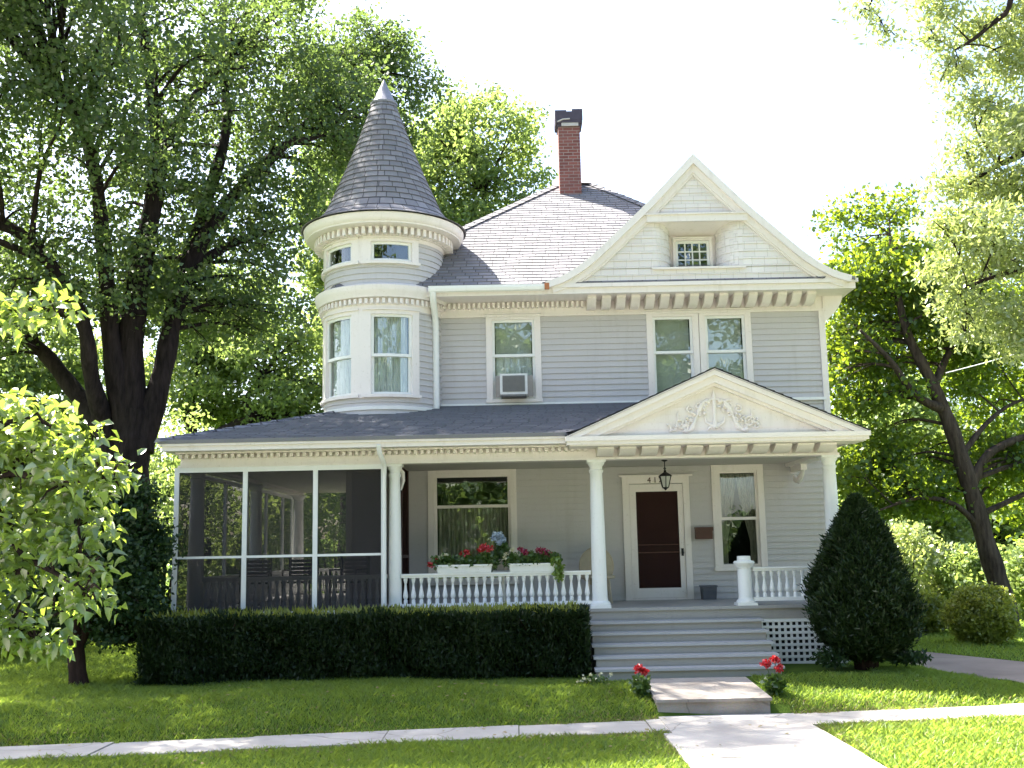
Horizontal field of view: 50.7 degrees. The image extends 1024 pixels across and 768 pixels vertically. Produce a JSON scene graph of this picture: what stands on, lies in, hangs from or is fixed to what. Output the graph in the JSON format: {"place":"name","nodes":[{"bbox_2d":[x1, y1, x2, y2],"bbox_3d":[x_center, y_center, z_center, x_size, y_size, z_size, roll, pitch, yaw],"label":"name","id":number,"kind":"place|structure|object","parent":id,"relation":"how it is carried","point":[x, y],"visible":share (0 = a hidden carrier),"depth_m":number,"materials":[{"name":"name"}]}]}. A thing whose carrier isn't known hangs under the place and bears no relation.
{"place":"outdoors","nodes":[
{"label":"outdoors","id":0,"kind":"place"},
{"bbox_2d":[0,565,1023,767],"bbox_3d":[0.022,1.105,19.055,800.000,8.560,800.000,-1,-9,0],"label":"ground","id":1,"kind":"structure","parent":0,"point":[781,707],"depth_m":12.97,"materials":[{"name":"green plant"}]},
{"bbox_2d":[0,548,39,642],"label":"bush","id":2,"kind":"object","parent":1,"relation":"on","point":[14,609],"visible":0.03,"depth_m":19.67,"materials":[{"name":"green plant"}]},
{"bbox_2d":[0,537,65,647],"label":"bush","id":3,"kind":"object","parent":1,"relation":"on","point":[48,628],"visible":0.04,"depth_m":21.74,"materials":[{"name":"green plant"}]},
{"bbox_2d":[0,319,107,548],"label":"background tree","id":4,"kind":"object","parent":1,"relation":"on","point":[39,378],"visible":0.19,"depth_m":42.68,"materials":[{"name":"green plant"}]},
{"bbox_2d":[0,278,146,671],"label":"dogwood tree","id":5,"kind":"object","parent":1,"relation":"on","point":[66,473],"visible":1,"depth_m":7.64,"materials":[{"name":"green plant"}]},
{"bbox_2d":[8,509,169,625],"bbox_3d":[-10.427,4.368,25.660,4.523,3.319,4.690,-1,-9,0],"label":"bush","id":6,"kind":"object","parent":1,"relation":"on","point":[62,518],"depth_m":25.26,"materials":[{"name":"green plant"}]},
{"bbox_2d":[2,469,186,684],"bbox_3d":[-6.163,2.801,15.614,2.910,3.279,2.305,-1,-9,0],"label":"dark tree","id":7,"kind":"object","parent":1,"relation":"on","point":[146,545],"visible":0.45,"depth_m":15.25,"materials":[{"name":"green plant"}]},
{"bbox_2d":[149,400,215,606],"bbox_3d":[-8.891,3.279,27.815,4.023,6.003,4.207,-4,-9,16],"label":"bush","id":8,"kind":"object","parent":1,"relation":"on","point":[167,508],"visible":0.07,"depth_m":27.77,"materials":[{"name":"green plant"}]},
{"bbox_2d":[98,241,323,432],"bbox_3d":[-9.565,1.237,36.834,10.134,12.964,6.368,-6,-10,26],"label":"sunlit tree","id":9,"kind":"object","parent":1,"relation":"on","point":[213,381],"visible":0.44,"depth_m":35.69,"materials":[{"name":"green plant"}]},
{"bbox_2d":[0,0,461,644],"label":"old maple tree","id":10,"kind":"object","parent":1,"relation":"on","point":[322,88],"visible":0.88,"depth_m":23.80,"materials":[{"name":"green plant"}]},
{"bbox_2d":[276,140,344,378],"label":"background tree","id":11,"kind":"object","parent":1,"relation":"on","point":[312,279],"visible":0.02,"depth_m":49.31,"materials":[{"name":"green plant"}]},
{"bbox_2d":[132,599,593,687],"bbox_3d":[-2.077,3.697,15.389,6.464,1.153,1.197,-1,-9,0],"label":"clipped hedge","id":12,"kind":"object","parent":1,"relation":"on","point":[171,642],"visible":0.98,"depth_m":15.06,"materials":[{"name":"green plant"}]},
{"bbox_2d":[402,76,557,226],"bbox_3d":[-1.160,-1.581,34.670,8.292,17.558,5.680,-1,-9,0],"label":"background tree","id":13,"kind":"object","parent":1,"relation":"on","point":[459,153],"visible":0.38,"depth_m":34.78,"materials":[{"name":"green plant"}]},
{"bbox_2d":[0,686,1023,767],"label":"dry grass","id":14,"kind":"structure","parent":1,"relation":"on","point":[803,701],"depth_m":12.39,"materials":[{"name":"green plant"}]},
{"bbox_2d":[154,80,870,680],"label":"victorian house","id":15,"kind":"structure","parent":1,"relation":"on","point":[682,316],"depth_m":18.77,"materials":[{"name":"grey paint"}]},
{"bbox_2d":[321,250,324,281],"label":"window","id":16,"kind":"structure","parent":15,"relation":"in","point":[322,276],"depth_m":19.59,"materials":[{"name":"beige paint"}]},
{"bbox_2d":[321,309,358,403],"bbox_3d":[-2.999,-0.472,18.828,1.036,1.545,0.280,-9,-12,43],"label":"window","id":17,"kind":"structure","parent":15,"relation":"in","point":[345,359],"depth_m":18.84,"materials":[{"name":"beige paint"}]},
{"bbox_2d":[322,237,359,274],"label":"window","id":18,"kind":"structure","parent":15,"relation":"in","point":[329,250],"depth_m":18.99,"materials":[{"name":"beige paint"}]},
{"bbox_2d":[361,235,420,266],"bbox_3d":[-2.109,-2.316,18.861,1.036,0.485,0.280,1,-9,-14],"label":"window","id":19,"kind":"structure","parent":15,"relation":"in","point":[369,242],"depth_m":18.79,"materials":[{"name":"beige paint"}]},
{"bbox_2d":[361,308,421,398],"bbox_3d":[-2.073,-0.528,18.584,1.036,1.545,0.280,1,-9,-14],"label":"window","id":20,"kind":"structure","parent":15,"relation":"in","point":[385,355],"depth_m":18.60,"materials":[{"name":"beige paint"}]},
{"bbox_2d":[427,543,500,572],"bbox_3d":[-0.732,2.652,16.475,1.153,0.452,0.326,-1,-9,0],"label":"flower box","id":21,"kind":"object","parent":15,"relation":"on","point":[465,562],"visible":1,"depth_m":16.41,"materials":[{"name":"white paint"}]},
{"bbox_2d":[428,469,518,585],"bbox_3d":[-0.686,2.476,18.883,1.576,2.025,0.225,-1,-9,0],"label":"window","id":22,"kind":"structure","parent":15,"relation":"in","point":[481,532],"depth_m":18.94,"materials":[{"name":"beige paint"}]},
{"bbox_2d":[490,531,509,608],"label":"hydrangea plant","id":23,"kind":"object","parent":15,"relation":"on","point":[501,546],"visible":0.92,"depth_m":16.89,"materials":[{"name":"blue plant"}]},
{"bbox_2d":[485,312,542,402],"bbox_3d":[0.031,-0.466,19.322,1.006,1.625,0.197,-1,-9,0],"label":"window","id":24,"kind":"structure","parent":15,"relation":"in","point":[513,355],"depth_m":19.36,"materials":[{"name":"beige paint"}]},
{"bbox_2d":[496,373,532,398],"bbox_3d":[0.041,0.039,19.088,0.660,0.405,0.460,-1,-9,0],"label":"air conditioner","id":25,"kind":"object","parent":15,"relation":"attached to","point":[515,386],"visible":1,"depth_m":18.88,"materials":[{"name":"plastic"}]},
{"bbox_2d":[501,546,565,582],"bbox_3d":[0.326,2.751,16.450,0.986,0.568,0.328,-1,-9,0],"label":"flower box","id":26,"kind":"object","parent":15,"relation":"attached to","point":[542,559],"visible":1,"depth_m":16.39,"materials":[{"name":"white paint"}]},
{"bbox_2d":[579,548,614,603],"bbox_3d":[1.423,3.160,17.888,0.595,0.930,0.610,-1,-9,0],"label":"wicker chair","id":27,"kind":"object","parent":15,"relation":"on","point":[585,561],"visible":0.48,"depth_m":18.16,"materials":[{"name":"beige wicker"}]},
{"bbox_2d":[629,484,686,597],"bbox_3d":[2.535,2.739,18.792,0.930,1.990,0.184,-1,-9,0],"label":"door","id":28,"kind":"structure","parent":15,"relation":"in","point":[656,513],"depth_m":18.78,"materials":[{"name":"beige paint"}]},
{"bbox_2d":[658,460,671,489],"bbox_3d":[2.490,1.484,17.572,0.208,0.500,0.240,-1,-9,0],"label":"hanging lantern","id":29,"kind":"object","parent":15,"relation":"hanging from","point":[665,477],"visible":0.91,"depth_m":17.51,"materials":[{"name":"black metal"}]},
{"bbox_2d":[645,309,700,396],"bbox_3d":[2.885,-0.533,19.324,0.956,1.605,0.198,-1,-9,0],"label":"window","id":30,"kind":"structure","parent":15,"relation":"in","point":[668,351],"depth_m":19.37,"materials":[{"name":"beige paint"}]},
{"bbox_2d":[672,237,712,266],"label":"window","id":31,"kind":"structure","parent":15,"relation":"in","point":[685,250],"depth_m":19.46,"materials":[{"name":"beige paint"}]},
{"bbox_2d":[694,527,712,538],"bbox_3d":[3.327,2.585,18.730,0.310,0.205,0.130,-1,-9,0],"label":"mailbox","id":32,"kind":"object","parent":15,"relation":"attached to","point":[703,532],"visible":1,"depth_m":18.68,"materials":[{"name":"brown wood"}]},
{"bbox_2d":[699,585,717,599],"bbox_3d":[3.352,3.553,18.413,0.270,0.235,0.270,-1,-9,0],"label":"storage bin","id":33,"kind":"object","parent":15,"relation":"on","point":[708,592],"visible":1,"depth_m":18.30,"materials":[{"name":"plastic"}]},
{"bbox_2d":[698,308,753,381],"bbox_3d":[3.825,-0.552,19.324,0.956,1.605,0.198,-1,-9,0],"label":"window","id":34,"kind":"structure","parent":15,"relation":"in","point":[719,333],"depth_m":19.38,"materials":[{"name":"beige paint"}]},
{"bbox_2d":[710,464,769,570],"bbox_3d":[3.962,2.318,18.886,0.936,1.855,0.211,-1,-9,0],"label":"window","id":35,"kind":"structure","parent":15,"relation":"in","point":[722,491],"depth_m":18.92,"materials":[{"name":"beige paint"}]},
{"bbox_2d":[17,456,1023,573],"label":"wood","id":36,"kind":"object","parent":1,"relation":"on","point":[170,485],"visible":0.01,"depth_m":61.46,"materials":[{"name":"green plant"}]},
{"bbox_2d":[576,672,612,684],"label":"white flower clump","id":37,"kind":"object","parent":1,"relation":"on","point":[596,678],"visible":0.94,"depth_m":14.23,"materials":[{"name":"white plant"}]},
{"bbox_2d":[628,664,651,698],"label":"geranium plant","id":38,"kind":"object","parent":1,"relation":"on","point":[641,684],"visible":1,"depth_m":13.58,"materials":[{"name":"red plant"}]},
{"bbox_2d":[649,677,771,714],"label":"entry slab","id":39,"kind":"structure","parent":1,"relation":"on","point":[724,695],"depth_m":13.24,"materials":[{"name":"concrete"}]},
{"bbox_2d":[659,713,885,767],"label":"front walk","id":40,"kind":"structure","parent":1,"relation":"on","point":[741,741],"depth_m":11.07,"materials":[{"name":"concrete"}]},
{"bbox_2d":[759,655,786,694],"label":"geranium plant","id":41,"kind":"object","parent":1,"relation":"on","point":[775,683],"visible":1,"depth_m":13.68,"materials":[{"name":"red plant"}]},
{"bbox_2d":[796,491,933,669],"bbox_3d":[4.960,2.847,15.461,1.841,2.636,1.790,-1,-9,0],"label":"conical yew","id":42,"kind":"object","parent":1,"relation":"on","point":[864,611],"visible":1,"depth_m":15.01,"materials":[{"name":"green plant"}]},
{"bbox_2d":[837,488,931,584],"bbox_3d":[11.745,5.296,36.424,4.738,4.225,4.666,-1,-9,0],"label":"bush","id":43,"kind":"object","parent":1,"relation":"on","point":[926,522],"visible":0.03,"depth_m":36.03,"materials":[{"name":"green plant"}]},
{"bbox_2d":[801,181,1023,629],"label":"maple tree","id":44,"kind":"object","parent":1,"relation":"on","point":[882,284],"visible":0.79,"depth_m":24.37,"materials":[{"name":"green plant"}]},
{"bbox_2d":[885,518,951,598],"bbox_3d":[11.764,5.385,32.520,2.810,2.802,2.794,3,-10,-28],"label":"bush","id":45,"kind":"object","parent":1,"relation":"on","point":[923,552],"visible":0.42,"depth_m":31.94,"materials":[{"name":"green plant"}]},
{"bbox_2d":[831,367,1008,564],"bbox_3d":[13.808,3.344,38.732,6.707,8.504,6.844,5,-11,-37],"label":"background tree","id":46,"kind":"object","parent":1,"relation":"on","point":[919,412],"visible":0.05,"depth_m":37.94,"materials":[{"name":"green plant"}]},
{"bbox_2d":[827,205,1021,434],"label":"background tree","id":47,"kind":"object","parent":1,"relation":"on","point":[955,414],"visible":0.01,"depth_m":49.02,"materials":[{"name":"green plant"}]},
{"bbox_2d":[827,0,1023,371],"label":"locust tree","id":48,"kind":"object","parent":1,"relation":"on","point":[1002,195],"visible":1,"depth_m":14.23,"materials":[{"name":"green plant"}]},
{"bbox_2d":[914,588,950,634],"bbox_3d":[8.955,4.956,23.469,1.416,1.047,1.373,-1,-9,0],"label":"bush","id":49,"kind":"object","parent":1,"relation":"on","point":[933,624],"visible":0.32,"depth_m":23.12,"materials":[{"name":"green plant"}]},
{"bbox_2d":[906,514,984,582],"bbox_3d":[14.919,5.827,37.496,3.398,3.290,3.248,-1,-9,0],"label":"bush","id":50,"kind":"object","parent":1,"relation":"on","point":[961,535],"visible":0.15,"depth_m":36.77,"materials":[{"name":"green plant"}]},
{"bbox_2d":[931,541,1002,598],"bbox_3d":[13.384,5.575,31.426,2.425,2.034,2.482,-1,-9,0],"label":"bush","id":51,"kind":"object","parent":1,"relation":"on","point":[965,558],"visible":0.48,"depth_m":31.16,"materials":[{"name":"green plant"}]},
{"bbox_2d":[928,420,1023,572],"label":"background tree","id":52,"kind":"object","parent":1,"relation":"on","point":[1001,534],"visible":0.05,"depth_m":43.83,"materials":[{"name":"green plant"}]},
{"bbox_2d":[936,581,1022,644],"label":"round shrub","id":53,"kind":"object","parent":1,"relation":"on","point":[983,613],"visible":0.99,"depth_m":20.06,"materials":[{"name":"green plant"}]},
{"bbox_2d":[959,372,1023,541],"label":"background tree","id":54,"kind":"object","parent":1,"relation":"on","point":[1011,515],"visible":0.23,"depth_m":39.52,"materials":[{"name":"green plant"}]},
{"bbox_2d":[978,535,1023,620],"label":"green shrub","id":55,"kind":"object","parent":1,"relation":"on","point":[1014,567],"visible":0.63,"depth_m":26.18,"materials":[{"name":"green plant"}]},
{"bbox_2d":[0,703,1023,760],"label":"sidewalk","id":56,"kind":"structure","parent":0,"point":[205,745],"depth_m":12.09,"materials":[{"name":"concrete"}]},
{"bbox_2d":[0,0,1023,523],"label":"sky","id":57,"kind":"structure","parent":0,"point":[780,102],"materials":[{"name":"white"}]},
{"bbox_2d":[897,651,1023,682],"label":"driveway","id":58,"kind":"structure","parent":0,"point":[997,668],"depth_m":16.73,"materials":[{"name":"grey concrete"}]},
{"bbox_2d":[946,354,1014,372],"bbox_3d":[11.195,-1.224,21.910,4.944,1.947,0.017,-1,-9,0],"label":"service cable","id":59,"kind":"object","parent":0,"point":[972,366],"visible":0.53,"depth_m":21.78,"materials":[{"name":"rubber"}]}
]}

